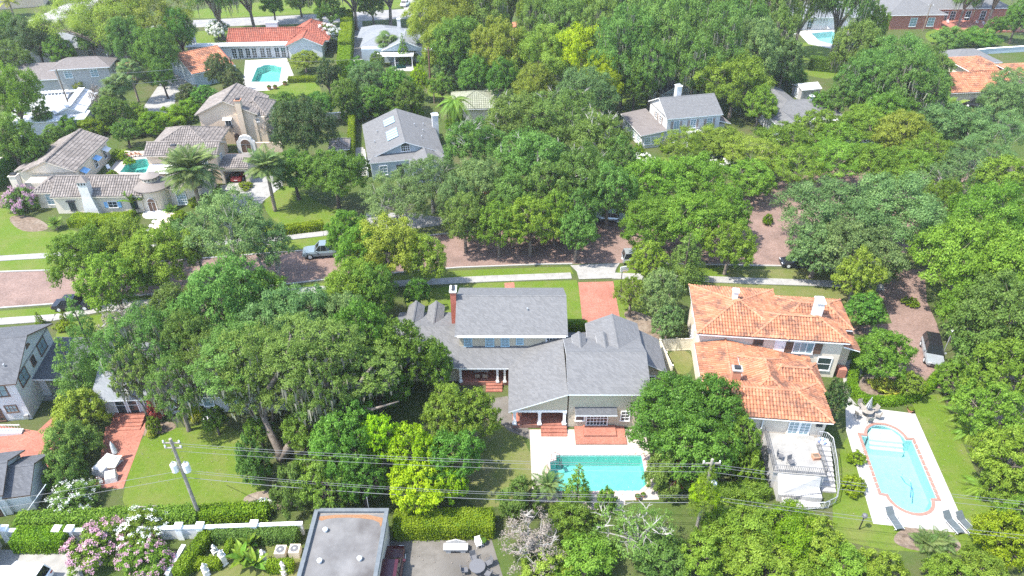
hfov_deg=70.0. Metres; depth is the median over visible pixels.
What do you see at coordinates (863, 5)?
oak tree
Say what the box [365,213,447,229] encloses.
grey driveway
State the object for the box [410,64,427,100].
leafy tree
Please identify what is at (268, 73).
swimming pool
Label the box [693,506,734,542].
shrub
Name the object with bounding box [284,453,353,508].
leafy tree
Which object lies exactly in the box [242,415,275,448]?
leafy tree
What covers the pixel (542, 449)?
pool deck
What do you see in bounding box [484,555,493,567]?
garden chair
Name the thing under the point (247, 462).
shrub
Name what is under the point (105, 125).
shrub
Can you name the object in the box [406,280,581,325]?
lawn
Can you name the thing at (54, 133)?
leafy tree
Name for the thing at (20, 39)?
magnolia tree
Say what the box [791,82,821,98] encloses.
garden shed
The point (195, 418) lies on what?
shrub
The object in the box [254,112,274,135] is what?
dry shrub
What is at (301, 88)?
lawn
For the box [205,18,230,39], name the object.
leafy tree
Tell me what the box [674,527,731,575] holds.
shrub
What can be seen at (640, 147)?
shrub
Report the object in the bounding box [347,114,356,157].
hedge
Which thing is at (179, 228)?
leafy tree
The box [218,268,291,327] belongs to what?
leafy tree
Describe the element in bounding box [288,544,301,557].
cooling unit
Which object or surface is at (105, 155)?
window
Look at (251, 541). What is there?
paddle leaf plant
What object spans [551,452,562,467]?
pool ladder
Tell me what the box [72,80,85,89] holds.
shrub
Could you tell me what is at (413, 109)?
shrub
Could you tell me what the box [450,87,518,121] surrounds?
olive tile house
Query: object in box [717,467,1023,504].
overhead wire
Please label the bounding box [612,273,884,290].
sidewalk
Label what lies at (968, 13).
window
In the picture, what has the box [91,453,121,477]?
covered table
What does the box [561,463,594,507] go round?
conifer tree
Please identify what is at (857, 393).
hedge
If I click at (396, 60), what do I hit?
window
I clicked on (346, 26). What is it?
hedge
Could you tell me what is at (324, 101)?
leafy tree
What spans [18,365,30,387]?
window
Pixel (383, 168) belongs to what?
window
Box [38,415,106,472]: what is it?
shrub
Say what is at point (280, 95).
leafy tree
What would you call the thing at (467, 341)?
window
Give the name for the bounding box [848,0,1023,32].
brick house
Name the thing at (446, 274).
lawn
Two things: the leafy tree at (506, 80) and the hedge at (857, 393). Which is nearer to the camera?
the hedge at (857, 393)
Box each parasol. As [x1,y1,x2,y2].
[110,442,116,453]
[866,397,872,409]
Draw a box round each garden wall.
[0,520,304,542]
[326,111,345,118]
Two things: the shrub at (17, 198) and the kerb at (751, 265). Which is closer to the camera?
the kerb at (751, 265)
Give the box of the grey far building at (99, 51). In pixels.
[3,32,172,62]
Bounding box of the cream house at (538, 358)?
[396,285,666,444]
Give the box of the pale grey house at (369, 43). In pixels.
[357,17,425,66]
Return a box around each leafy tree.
[0,10,35,48]
[0,60,47,119]
[0,112,38,165]
[19,133,50,164]
[25,0,152,67]
[40,124,67,141]
[41,31,78,61]
[41,222,128,295]
[70,250,154,317]
[89,95,132,122]
[89,214,153,281]
[93,0,195,60]
[109,117,143,148]
[118,222,205,293]
[128,23,181,85]
[147,57,176,98]
[158,217,185,259]
[159,7,198,51]
[163,212,223,266]
[182,182,268,263]
[188,84,218,103]
[201,405,228,434]
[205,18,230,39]
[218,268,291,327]
[233,213,296,279]
[234,281,328,356]
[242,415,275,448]
[258,0,283,19]
[269,147,318,200]
[273,91,295,105]
[280,408,322,453]
[284,0,313,16]
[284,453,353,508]
[288,49,322,72]
[297,146,370,208]
[302,90,335,114]
[307,410,375,491]
[313,0,345,24]
[317,290,366,347]
[318,22,339,46]
[321,256,396,315]
[321,295,396,364]
[322,396,381,447]
[323,209,374,252]
[326,77,360,120]
[333,224,387,271]
[335,451,389,507]
[343,262,398,326]
[345,55,368,76]
[345,348,410,417]
[346,59,396,108]
[349,210,426,286]
[354,413,401,468]
[357,84,386,117]
[358,169,437,226]
[359,314,446,396]
[369,50,384,68]
[378,65,415,98]
[386,420,440,485]
[386,458,452,514]
[394,79,427,112]
[394,153,461,213]
[396,232,447,289]
[400,0,456,43]
[403,277,430,303]
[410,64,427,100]
[416,339,454,395]
[417,50,436,70]
[417,427,486,489]
[418,381,477,452]
[419,21,464,67]
[423,0,499,37]
[426,71,455,100]
[429,14,484,85]
[432,54,460,79]
[435,174,480,230]
[436,465,469,506]
[448,386,503,446]
[452,156,501,207]
[455,54,491,90]
[468,13,525,69]
[474,198,527,257]
[485,55,519,97]
[500,194,560,256]
[511,22,572,79]
[511,60,557,104]
[538,188,573,246]
[545,20,604,71]
[552,64,621,114]
[578,49,623,111]
[612,275,645,316]
[618,191,680,249]
[619,55,657,110]
[623,156,692,207]
[624,368,721,460]
[625,239,669,282]
[639,267,686,318]
[648,410,745,481]
[650,304,684,338]
[653,125,705,158]
[653,150,740,199]
[658,189,736,256]
[673,371,750,439]
[689,47,777,117]
[690,123,746,159]
[701,220,757,274]
[703,185,753,238]
[722,131,792,177]
[725,413,762,460]
[726,157,778,200]
[736,12,782,96]
[738,83,778,130]
[751,120,814,157]
[764,143,829,192]
[765,35,806,87]
[768,173,909,248]
[785,222,846,278]
[792,108,846,142]
[800,215,912,289]
[801,136,871,185]
[807,90,833,113]
[814,121,865,164]
[830,244,889,306]
[839,101,891,143]
[841,142,912,186]
[844,289,888,330]
[846,170,954,250]
[852,326,918,379]
[853,0,891,35]
[864,89,922,142]
[870,108,937,161]
[879,148,939,196]
[899,129,961,170]
[903,161,958,191]
[905,212,1021,290]
[915,100,998,154]
[915,176,962,231]
[932,277,993,341]
[934,358,969,394]
[935,146,998,194]
[943,176,1023,242]
[949,378,1023,449]
[954,104,1023,167]
[956,220,1023,298]
[958,336,1023,407]
[967,153,1023,209]
[967,425,1023,493]
[975,80,1023,123]
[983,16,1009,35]
[983,65,1023,94]
[989,94,1012,119]
[994,300,1023,353]
[995,493,1023,540]
[1000,0,1023,43]
[1001,199,1023,243]
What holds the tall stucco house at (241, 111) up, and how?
on the ground at (410, 408)
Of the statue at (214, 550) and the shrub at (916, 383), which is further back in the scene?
the shrub at (916, 383)
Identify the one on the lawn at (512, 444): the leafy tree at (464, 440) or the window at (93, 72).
the leafy tree at (464, 440)
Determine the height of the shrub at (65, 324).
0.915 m
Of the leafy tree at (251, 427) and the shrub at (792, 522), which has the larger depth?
the leafy tree at (251, 427)
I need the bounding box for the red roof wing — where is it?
[166,45,233,87]
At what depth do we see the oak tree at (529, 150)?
103.40 m
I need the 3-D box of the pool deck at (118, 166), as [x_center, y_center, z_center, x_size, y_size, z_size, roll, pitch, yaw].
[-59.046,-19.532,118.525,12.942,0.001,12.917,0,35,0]
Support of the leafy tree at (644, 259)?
on the ground at (410, 408)
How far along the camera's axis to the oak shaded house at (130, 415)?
71.67 m
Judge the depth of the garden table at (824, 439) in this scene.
66.87 m
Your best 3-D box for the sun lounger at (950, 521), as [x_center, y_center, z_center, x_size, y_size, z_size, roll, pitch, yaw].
[37.173,19.776,61.662,0.805,0.817,2.026,-9,36,-13]
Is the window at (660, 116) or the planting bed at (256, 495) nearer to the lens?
the planting bed at (256, 495)
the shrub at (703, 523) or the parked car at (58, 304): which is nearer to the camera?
the shrub at (703, 523)
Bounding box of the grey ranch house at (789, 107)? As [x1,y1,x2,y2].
[756,86,842,139]
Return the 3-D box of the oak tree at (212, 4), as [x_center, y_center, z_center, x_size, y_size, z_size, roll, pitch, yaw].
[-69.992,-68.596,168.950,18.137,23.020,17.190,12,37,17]
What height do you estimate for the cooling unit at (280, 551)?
0.800 m
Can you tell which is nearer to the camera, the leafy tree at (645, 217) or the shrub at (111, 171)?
the leafy tree at (645, 217)
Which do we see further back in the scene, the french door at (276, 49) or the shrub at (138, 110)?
the french door at (276, 49)
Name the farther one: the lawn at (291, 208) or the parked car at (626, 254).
the lawn at (291, 208)
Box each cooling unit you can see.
[274,545,287,557]
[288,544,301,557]
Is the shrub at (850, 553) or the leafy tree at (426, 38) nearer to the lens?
the shrub at (850, 553)
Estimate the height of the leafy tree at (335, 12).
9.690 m
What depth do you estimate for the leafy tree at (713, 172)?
101.31 m
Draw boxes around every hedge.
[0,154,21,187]
[7,524,69,555]
[8,501,201,527]
[66,210,134,228]
[171,523,212,575]
[181,406,204,420]
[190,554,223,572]
[197,498,273,523]
[210,523,302,546]
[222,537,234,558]
[262,219,324,237]
[264,93,328,111]
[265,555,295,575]
[288,74,316,82]
[336,45,352,77]
[337,30,353,54]
[339,21,354,44]
[340,9,354,33]
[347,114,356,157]
[389,506,496,541]
[567,319,587,331]
[717,478,771,505]
[808,55,843,72]
[846,354,939,407]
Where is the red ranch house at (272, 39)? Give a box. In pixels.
[185,18,335,58]
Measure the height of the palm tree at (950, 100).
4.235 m
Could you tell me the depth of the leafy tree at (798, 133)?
115.47 m
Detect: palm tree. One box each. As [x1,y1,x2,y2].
[0,0,19,15]
[2,106,27,119]
[98,72,134,100]
[98,84,127,113]
[115,58,145,102]
[155,142,224,210]
[243,142,289,211]
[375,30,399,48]
[435,95,480,134]
[531,465,566,499]
[935,94,969,118]
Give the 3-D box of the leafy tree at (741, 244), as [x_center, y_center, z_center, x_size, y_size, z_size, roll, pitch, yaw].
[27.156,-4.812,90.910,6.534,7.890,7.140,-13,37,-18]
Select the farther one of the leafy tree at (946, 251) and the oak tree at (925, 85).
the oak tree at (925, 85)
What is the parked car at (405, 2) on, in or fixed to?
on the driveway
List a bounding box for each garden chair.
[460,565,467,575]
[469,549,476,560]
[474,535,481,545]
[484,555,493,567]
[484,568,492,575]
[776,449,783,460]
[786,454,794,465]
[857,398,864,408]
[866,416,874,422]
[872,403,880,414]
[874,412,882,420]
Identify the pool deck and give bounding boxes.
[108,151,144,173]
[243,58,292,90]
[391,62,413,70]
[530,429,658,509]
[799,28,853,47]
[845,403,967,533]
[939,48,1002,63]
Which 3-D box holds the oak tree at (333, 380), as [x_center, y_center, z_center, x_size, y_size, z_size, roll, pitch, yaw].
[-17.450,9.581,66.432,6.685,12.528,7.972,-15,38,-20]
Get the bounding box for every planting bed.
[10,215,47,231]
[143,422,175,435]
[243,491,291,509]
[624,311,661,338]
[859,372,926,395]
[894,527,960,552]
[945,374,1023,518]
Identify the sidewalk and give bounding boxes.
[0,231,336,260]
[0,272,571,324]
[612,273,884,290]
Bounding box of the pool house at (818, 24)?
[789,1,880,29]
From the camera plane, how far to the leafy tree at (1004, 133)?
111.84 m
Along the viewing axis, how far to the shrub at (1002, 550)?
57.74 m
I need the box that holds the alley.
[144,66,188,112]
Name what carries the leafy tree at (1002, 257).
on the ground at (410, 408)
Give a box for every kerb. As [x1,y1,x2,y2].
[0,230,470,272]
[0,279,323,308]
[391,263,571,273]
[666,263,833,268]
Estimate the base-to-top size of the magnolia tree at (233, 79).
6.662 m
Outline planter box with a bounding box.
[811,453,820,460]
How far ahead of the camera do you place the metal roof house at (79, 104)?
131.69 m
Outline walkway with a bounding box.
[482,396,529,438]
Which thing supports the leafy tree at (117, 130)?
on the lawn at (135, 149)
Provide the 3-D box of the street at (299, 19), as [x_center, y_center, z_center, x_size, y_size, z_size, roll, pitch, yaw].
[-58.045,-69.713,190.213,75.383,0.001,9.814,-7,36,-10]
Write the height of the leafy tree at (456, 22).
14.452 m
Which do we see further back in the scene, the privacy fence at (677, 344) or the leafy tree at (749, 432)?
the privacy fence at (677, 344)
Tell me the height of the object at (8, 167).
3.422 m
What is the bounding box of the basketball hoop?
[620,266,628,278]
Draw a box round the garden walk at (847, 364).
[843,360,861,404]
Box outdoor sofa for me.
[443,539,467,552]
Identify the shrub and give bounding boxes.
[0,183,40,214]
[34,312,45,324]
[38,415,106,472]
[39,443,89,491]
[44,477,102,513]
[48,384,113,436]
[52,320,74,332]
[57,114,85,135]
[58,515,127,575]
[59,309,67,321]
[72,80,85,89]
[76,116,104,134]
[88,83,105,106]
[89,114,117,131]
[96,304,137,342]
[106,169,118,173]
[110,148,128,159]
[113,504,168,556]
[113,532,177,575]
[123,118,144,137]
[123,157,135,164]
[127,101,147,119]
[135,110,173,134]
[145,398,165,418]
[145,416,161,434]
[145,428,156,438]
[154,103,193,125]
[170,210,192,220]
[174,97,200,119]
[187,194,214,208]
[190,413,200,422]
[233,432,273,488]
[238,181,253,190]
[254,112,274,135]
[268,457,317,520]
[339,107,349,123]
[344,95,369,120]
[368,95,404,116]
[407,102,424,114]
[444,112,465,134]
[495,473,540,519]
[495,505,564,575]
[518,545,574,575]
[547,498,599,541]
[553,529,621,575]
[594,484,617,513]
[631,530,693,575]
[634,142,644,153]
[636,152,655,170]
[640,449,692,503]
[671,460,692,492]
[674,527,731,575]
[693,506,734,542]
[705,490,782,567]
[710,153,735,166]
[717,526,815,575]
[729,447,765,486]
[750,498,825,570]
[762,213,773,224]
[766,66,808,85]
[771,72,785,86]
[791,513,848,572]
[811,535,868,575]
[840,474,867,498]
[846,449,866,465]
[855,545,912,575]
[866,376,897,396]
[886,387,904,394]
[892,370,927,396]
[900,296,919,307]
[918,551,974,575]
[928,25,966,48]
[950,544,1010,575]
[960,25,1003,46]
[966,424,1009,467]
[967,507,1023,571]
[977,460,1023,508]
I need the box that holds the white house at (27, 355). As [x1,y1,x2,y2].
[0,323,100,421]
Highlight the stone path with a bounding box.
[147,212,175,236]
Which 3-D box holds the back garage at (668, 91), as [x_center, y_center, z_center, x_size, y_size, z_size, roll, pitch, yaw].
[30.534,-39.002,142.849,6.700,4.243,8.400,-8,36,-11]
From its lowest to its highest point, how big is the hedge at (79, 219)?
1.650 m
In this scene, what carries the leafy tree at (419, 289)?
on the lawn at (441, 295)
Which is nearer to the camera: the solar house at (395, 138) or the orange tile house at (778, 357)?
the orange tile house at (778, 357)
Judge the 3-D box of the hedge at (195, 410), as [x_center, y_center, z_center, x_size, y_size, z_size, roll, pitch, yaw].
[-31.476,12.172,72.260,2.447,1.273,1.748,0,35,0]
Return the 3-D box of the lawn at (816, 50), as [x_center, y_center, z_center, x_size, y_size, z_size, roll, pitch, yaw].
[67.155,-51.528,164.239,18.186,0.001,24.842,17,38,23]
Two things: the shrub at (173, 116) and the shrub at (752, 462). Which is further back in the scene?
the shrub at (173, 116)
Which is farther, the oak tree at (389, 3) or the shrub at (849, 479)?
the oak tree at (389, 3)
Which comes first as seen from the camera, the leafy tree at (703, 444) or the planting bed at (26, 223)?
the leafy tree at (703, 444)
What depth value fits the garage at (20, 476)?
62.54 m
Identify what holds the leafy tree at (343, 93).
on the ground at (410, 408)
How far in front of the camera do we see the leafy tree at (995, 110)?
132.78 m
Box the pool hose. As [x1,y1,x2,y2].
[898,468,911,496]
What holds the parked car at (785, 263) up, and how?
on the brick street at (24, 288)
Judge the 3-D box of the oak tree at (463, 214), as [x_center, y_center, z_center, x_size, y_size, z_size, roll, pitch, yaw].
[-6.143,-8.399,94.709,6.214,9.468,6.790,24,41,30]
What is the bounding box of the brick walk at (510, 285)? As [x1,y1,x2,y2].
[504,282,514,287]
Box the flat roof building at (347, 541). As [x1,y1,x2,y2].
[297,497,390,575]
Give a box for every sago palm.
[45,216,64,229]
[161,203,178,212]
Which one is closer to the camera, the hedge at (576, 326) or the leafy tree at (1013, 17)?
the hedge at (576, 326)
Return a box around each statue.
[200,563,210,575]
[210,544,218,555]
[217,549,228,566]
[259,549,266,560]
[279,561,287,575]
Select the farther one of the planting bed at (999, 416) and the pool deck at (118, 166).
the pool deck at (118, 166)
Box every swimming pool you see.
[120,158,148,172]
[251,64,281,81]
[396,64,405,68]
[542,452,647,493]
[811,31,834,43]
[858,422,940,515]
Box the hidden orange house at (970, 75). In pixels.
[909,56,1023,106]
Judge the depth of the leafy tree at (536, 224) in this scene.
92.42 m
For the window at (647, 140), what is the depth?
123.89 m
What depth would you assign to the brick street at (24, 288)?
97.00 m
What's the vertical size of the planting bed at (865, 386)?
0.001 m
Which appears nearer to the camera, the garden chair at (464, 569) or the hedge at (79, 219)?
the garden chair at (464, 569)
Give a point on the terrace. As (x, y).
(800, 448)
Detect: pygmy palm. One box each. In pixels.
[907,525,948,558]
[927,525,958,553]
[933,388,972,408]
[938,405,975,427]
[944,420,976,444]
[958,475,998,503]
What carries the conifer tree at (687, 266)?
on the ground at (410, 408)
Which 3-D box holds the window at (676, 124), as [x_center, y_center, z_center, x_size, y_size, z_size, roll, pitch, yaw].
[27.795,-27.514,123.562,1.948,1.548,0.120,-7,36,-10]
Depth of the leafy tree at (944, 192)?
97.72 m
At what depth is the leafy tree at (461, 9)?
149.57 m
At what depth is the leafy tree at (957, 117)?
115.41 m
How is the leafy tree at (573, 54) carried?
on the ground at (410, 408)
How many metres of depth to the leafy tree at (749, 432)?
63.68 m
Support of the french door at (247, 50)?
in the red ranch house at (272, 39)
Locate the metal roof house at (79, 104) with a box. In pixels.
[13,87,96,136]
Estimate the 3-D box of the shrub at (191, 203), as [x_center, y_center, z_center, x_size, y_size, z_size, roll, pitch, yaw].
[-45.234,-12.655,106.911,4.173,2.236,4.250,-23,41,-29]
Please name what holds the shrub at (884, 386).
on the planting bed at (865, 386)
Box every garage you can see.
[0,450,50,516]
[645,77,693,99]
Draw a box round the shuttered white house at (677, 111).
[621,83,730,147]
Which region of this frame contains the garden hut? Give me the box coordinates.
[327,137,350,155]
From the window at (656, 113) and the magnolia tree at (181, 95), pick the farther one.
the magnolia tree at (181, 95)
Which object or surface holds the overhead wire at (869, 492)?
attached to the utility pole at (708, 486)
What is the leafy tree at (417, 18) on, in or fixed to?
on the ground at (410, 408)
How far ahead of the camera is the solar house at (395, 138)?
117.11 m
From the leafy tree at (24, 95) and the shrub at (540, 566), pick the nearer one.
the shrub at (540, 566)
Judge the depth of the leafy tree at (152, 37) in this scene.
144.02 m
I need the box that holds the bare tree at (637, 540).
[589,499,678,564]
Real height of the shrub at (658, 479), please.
5.030 m
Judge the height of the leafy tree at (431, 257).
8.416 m
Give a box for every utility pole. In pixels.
[55,69,68,103]
[162,438,199,512]
[425,47,431,92]
[686,458,724,528]
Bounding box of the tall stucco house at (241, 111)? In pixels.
[194,83,282,153]
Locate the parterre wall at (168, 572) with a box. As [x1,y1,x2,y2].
[165,544,185,575]
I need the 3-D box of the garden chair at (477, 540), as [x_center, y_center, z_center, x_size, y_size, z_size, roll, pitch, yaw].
[-2.772,20.879,60.036,0.544,0.923,0.604,-12,37,-16]
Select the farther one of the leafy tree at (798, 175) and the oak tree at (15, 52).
the oak tree at (15, 52)
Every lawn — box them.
[0,205,85,254]
[0,236,342,270]
[0,267,572,317]
[55,314,125,355]
[110,147,143,153]
[123,424,266,506]
[185,25,339,42]
[190,0,402,17]
[196,544,302,575]
[264,82,321,95]
[264,186,359,230]
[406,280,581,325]
[427,75,444,98]
[446,412,530,507]
[613,157,669,179]
[613,280,647,318]
[617,267,727,276]
[622,91,651,110]
[668,350,692,373]
[702,283,888,325]
[728,269,843,280]
[790,42,844,78]
[833,393,1004,559]
[925,29,949,43]
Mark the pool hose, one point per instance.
(908, 479)
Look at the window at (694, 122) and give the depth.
124.01 m
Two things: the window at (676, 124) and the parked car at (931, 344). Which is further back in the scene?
the window at (676, 124)
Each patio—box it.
[94,419,145,488]
[389,539,501,575]
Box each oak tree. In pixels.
[0,38,36,67]
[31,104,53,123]
[72,18,100,55]
[86,299,183,376]
[99,14,145,79]
[103,343,155,415]
[139,281,210,342]
[140,355,207,431]
[153,307,209,373]
[165,248,277,333]
[182,326,247,409]
[183,0,240,40]
[183,310,401,462]
[200,317,291,425]
[240,0,270,27]
[280,335,361,429]
[302,0,322,21]
[331,0,364,30]
[336,339,377,417]
[357,0,385,24]
[374,0,392,25]
[439,191,481,252]
[441,114,506,165]
[464,0,513,67]
[483,88,544,143]
[485,172,535,215]
[493,125,566,184]
[506,0,520,36]
[514,0,562,22]
[515,0,555,62]
[517,85,602,146]
[519,158,577,210]
[534,0,593,79]
[545,140,613,201]
[557,203,600,262]
[560,187,598,241]
[565,0,625,62]
[570,106,635,165]
[578,0,618,64]
[583,159,638,228]
[586,0,660,106]
[595,0,659,23]
[600,133,642,193]
[620,0,706,85]
[625,35,678,110]
[658,0,709,60]
[673,29,716,95]
[685,0,747,85]
[695,0,758,25]
[713,0,770,79]
[745,0,805,53]
[755,1,796,82]
[777,0,831,40]
[818,0,876,56]
[823,79,863,111]
[826,16,883,72]
[832,48,902,104]
[866,31,947,109]
[870,51,955,110]
[906,41,957,78]
[940,267,1023,358]
[948,0,984,26]
[950,327,1011,377]
[985,0,1013,23]
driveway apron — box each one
[102,299,127,311]
[571,263,618,278]
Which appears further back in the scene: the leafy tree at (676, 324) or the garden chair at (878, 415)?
the leafy tree at (676, 324)
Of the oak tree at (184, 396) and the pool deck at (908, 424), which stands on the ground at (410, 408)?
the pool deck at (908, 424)
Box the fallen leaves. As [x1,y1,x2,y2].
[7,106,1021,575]
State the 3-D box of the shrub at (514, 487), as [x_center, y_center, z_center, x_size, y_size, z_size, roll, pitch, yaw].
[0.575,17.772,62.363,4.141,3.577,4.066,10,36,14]
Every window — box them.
[0,386,10,397]
[0,409,6,421]
[3,404,19,413]
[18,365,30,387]
[29,354,37,366]
[36,336,47,356]
[45,194,54,204]
[63,71,73,78]
[68,202,77,210]
[87,51,93,55]
[89,69,99,76]
[93,160,98,168]
[102,151,107,159]
[103,201,121,207]
[130,201,138,208]
[175,190,187,204]
[202,398,214,406]
[225,121,231,128]
[379,165,387,175]
[395,54,413,62]
[400,143,410,151]
[464,338,472,346]
[485,338,494,346]
[500,338,509,346]
[516,338,523,344]
[575,417,584,421]
[620,411,629,421]
[644,137,650,144]
[654,110,657,119]
[658,114,662,123]
[671,120,681,129]
[687,119,698,127]
[704,117,714,125]
[753,339,763,345]
[784,341,822,354]
[806,20,811,29]
[816,357,832,371]
[908,18,917,26]
[926,17,935,26]
[943,11,948,20]
[948,11,956,20]
[963,11,971,19]
[978,11,986,19]
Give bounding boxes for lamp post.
[859,513,867,529]
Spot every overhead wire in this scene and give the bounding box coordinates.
[2,472,171,500]
[3,478,178,507]
[63,59,227,73]
[84,70,222,85]
[181,451,667,471]
[184,446,708,466]
[187,477,696,502]
[189,444,645,463]
[196,473,586,496]
[197,471,587,494]
[238,50,427,61]
[706,495,1018,534]
[715,464,1022,501]
[715,472,1020,509]
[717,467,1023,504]
[724,501,1022,538]
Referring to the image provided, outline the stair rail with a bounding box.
[0,424,23,435]
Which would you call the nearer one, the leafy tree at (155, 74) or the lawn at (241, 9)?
the leafy tree at (155, 74)
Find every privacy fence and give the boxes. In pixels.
[659,337,693,350]
[659,339,673,376]
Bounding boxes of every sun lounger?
[885,506,904,529]
[942,509,964,533]
[956,510,972,534]
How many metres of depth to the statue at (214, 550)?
59.39 m
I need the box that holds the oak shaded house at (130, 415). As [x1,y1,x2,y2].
[89,337,380,430]
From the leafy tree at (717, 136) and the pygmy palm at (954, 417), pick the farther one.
the leafy tree at (717, 136)
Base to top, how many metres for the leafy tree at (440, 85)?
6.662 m
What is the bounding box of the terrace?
[760,427,839,511]
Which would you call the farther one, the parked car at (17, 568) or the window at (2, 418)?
the window at (2, 418)
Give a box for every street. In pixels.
[0,160,1023,306]
[147,9,423,27]
[853,269,940,387]
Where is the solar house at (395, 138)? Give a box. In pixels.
[355,108,443,182]
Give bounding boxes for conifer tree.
[51,336,96,416]
[63,294,112,381]
[397,33,410,65]
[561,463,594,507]
[659,232,708,300]
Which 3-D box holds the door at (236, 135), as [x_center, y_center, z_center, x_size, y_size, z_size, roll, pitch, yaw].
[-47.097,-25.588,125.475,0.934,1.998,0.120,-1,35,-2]
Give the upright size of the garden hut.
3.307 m
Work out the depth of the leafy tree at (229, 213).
85.98 m
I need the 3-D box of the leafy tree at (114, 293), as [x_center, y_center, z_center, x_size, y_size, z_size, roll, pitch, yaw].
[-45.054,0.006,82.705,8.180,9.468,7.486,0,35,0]
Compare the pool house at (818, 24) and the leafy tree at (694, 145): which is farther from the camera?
the pool house at (818, 24)
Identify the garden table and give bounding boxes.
[107,455,122,471]
[469,559,484,573]
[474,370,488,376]
[817,437,826,444]
[861,405,873,416]
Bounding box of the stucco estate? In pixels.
[7,126,255,218]
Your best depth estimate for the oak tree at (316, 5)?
175.95 m
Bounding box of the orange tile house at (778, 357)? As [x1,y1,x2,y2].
[687,284,860,445]
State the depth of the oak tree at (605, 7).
138.76 m
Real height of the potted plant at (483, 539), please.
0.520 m
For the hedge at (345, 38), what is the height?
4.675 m
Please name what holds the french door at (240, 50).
in the red ranch house at (272, 39)
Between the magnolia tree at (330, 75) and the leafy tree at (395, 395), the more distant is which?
the magnolia tree at (330, 75)
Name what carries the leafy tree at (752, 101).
on the ground at (410, 408)
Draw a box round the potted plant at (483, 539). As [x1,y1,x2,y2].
[480,537,486,545]
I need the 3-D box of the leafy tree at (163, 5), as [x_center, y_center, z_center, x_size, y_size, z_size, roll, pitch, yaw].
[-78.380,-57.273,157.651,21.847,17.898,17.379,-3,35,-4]
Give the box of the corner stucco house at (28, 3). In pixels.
[0,0,47,9]
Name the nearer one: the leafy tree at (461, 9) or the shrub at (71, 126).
the shrub at (71, 126)
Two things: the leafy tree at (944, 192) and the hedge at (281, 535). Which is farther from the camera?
the leafy tree at (944, 192)
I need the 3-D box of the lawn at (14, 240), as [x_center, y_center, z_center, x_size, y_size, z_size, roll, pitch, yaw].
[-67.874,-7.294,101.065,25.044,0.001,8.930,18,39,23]
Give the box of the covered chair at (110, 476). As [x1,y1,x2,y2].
[104,469,117,483]
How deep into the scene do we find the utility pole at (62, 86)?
129.58 m
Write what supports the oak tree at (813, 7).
on the lawn at (816, 50)
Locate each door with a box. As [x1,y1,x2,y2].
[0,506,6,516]
[113,401,128,412]
[126,401,140,412]
[147,198,157,210]
[231,48,237,58]
[234,133,238,141]
[237,48,244,58]
[244,48,251,57]
[251,48,257,57]
[259,48,265,57]
[265,47,272,57]
[274,47,280,57]
[280,47,286,57]
[585,417,607,424]
[773,340,785,351]
[786,422,800,434]
[794,87,798,97]
[797,422,811,435]
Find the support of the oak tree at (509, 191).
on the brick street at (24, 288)
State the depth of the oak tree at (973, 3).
179.58 m
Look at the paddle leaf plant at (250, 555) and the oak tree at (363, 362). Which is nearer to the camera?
the paddle leaf plant at (250, 555)
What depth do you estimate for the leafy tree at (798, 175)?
107.24 m
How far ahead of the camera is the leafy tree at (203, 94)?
135.46 m
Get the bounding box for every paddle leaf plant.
[117,191,138,210]
[225,539,254,569]
[237,546,268,569]
[238,531,259,548]
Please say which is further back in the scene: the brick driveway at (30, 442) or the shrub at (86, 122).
the shrub at (86, 122)
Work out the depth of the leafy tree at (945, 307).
78.97 m
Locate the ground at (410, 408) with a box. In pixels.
[0,0,1023,575]
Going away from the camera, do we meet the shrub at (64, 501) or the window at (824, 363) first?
the shrub at (64, 501)
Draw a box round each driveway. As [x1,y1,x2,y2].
[0,419,61,467]
[0,550,82,575]
[29,0,100,27]
[220,176,282,213]
[354,21,365,65]
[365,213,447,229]
[578,281,619,321]
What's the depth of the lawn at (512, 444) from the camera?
67.22 m
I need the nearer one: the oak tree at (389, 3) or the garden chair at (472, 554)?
the garden chair at (472, 554)
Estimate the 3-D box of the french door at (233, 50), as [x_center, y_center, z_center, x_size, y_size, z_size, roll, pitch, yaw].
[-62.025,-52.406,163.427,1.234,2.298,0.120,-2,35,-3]
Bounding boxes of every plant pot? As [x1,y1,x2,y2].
[635,493,640,499]
[907,406,914,412]
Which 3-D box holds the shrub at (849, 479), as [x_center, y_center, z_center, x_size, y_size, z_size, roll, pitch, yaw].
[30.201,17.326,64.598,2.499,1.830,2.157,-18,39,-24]
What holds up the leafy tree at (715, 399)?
on the ground at (410, 408)
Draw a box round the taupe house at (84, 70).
[0,54,119,91]
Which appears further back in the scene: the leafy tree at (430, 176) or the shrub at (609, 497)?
the leafy tree at (430, 176)
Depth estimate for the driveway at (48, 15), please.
195.35 m
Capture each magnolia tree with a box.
[0,13,60,62]
[174,83,199,100]
[203,53,236,83]
[217,67,245,88]
[266,92,341,164]
[316,56,340,99]
[824,377,852,426]
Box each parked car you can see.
[0,561,53,575]
[50,294,95,311]
[230,171,244,180]
[380,545,405,575]
[400,0,409,6]
[593,209,624,223]
[621,248,656,264]
[779,253,816,268]
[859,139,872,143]
[919,331,946,366]
[963,98,982,107]
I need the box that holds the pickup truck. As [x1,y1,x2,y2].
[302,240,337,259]
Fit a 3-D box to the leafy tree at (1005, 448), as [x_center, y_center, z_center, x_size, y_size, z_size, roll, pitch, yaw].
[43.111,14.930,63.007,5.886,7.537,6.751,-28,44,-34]
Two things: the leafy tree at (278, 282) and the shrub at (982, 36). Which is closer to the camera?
the leafy tree at (278, 282)
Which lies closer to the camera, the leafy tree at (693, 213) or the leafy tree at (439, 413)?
the leafy tree at (439, 413)
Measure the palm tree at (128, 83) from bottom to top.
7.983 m

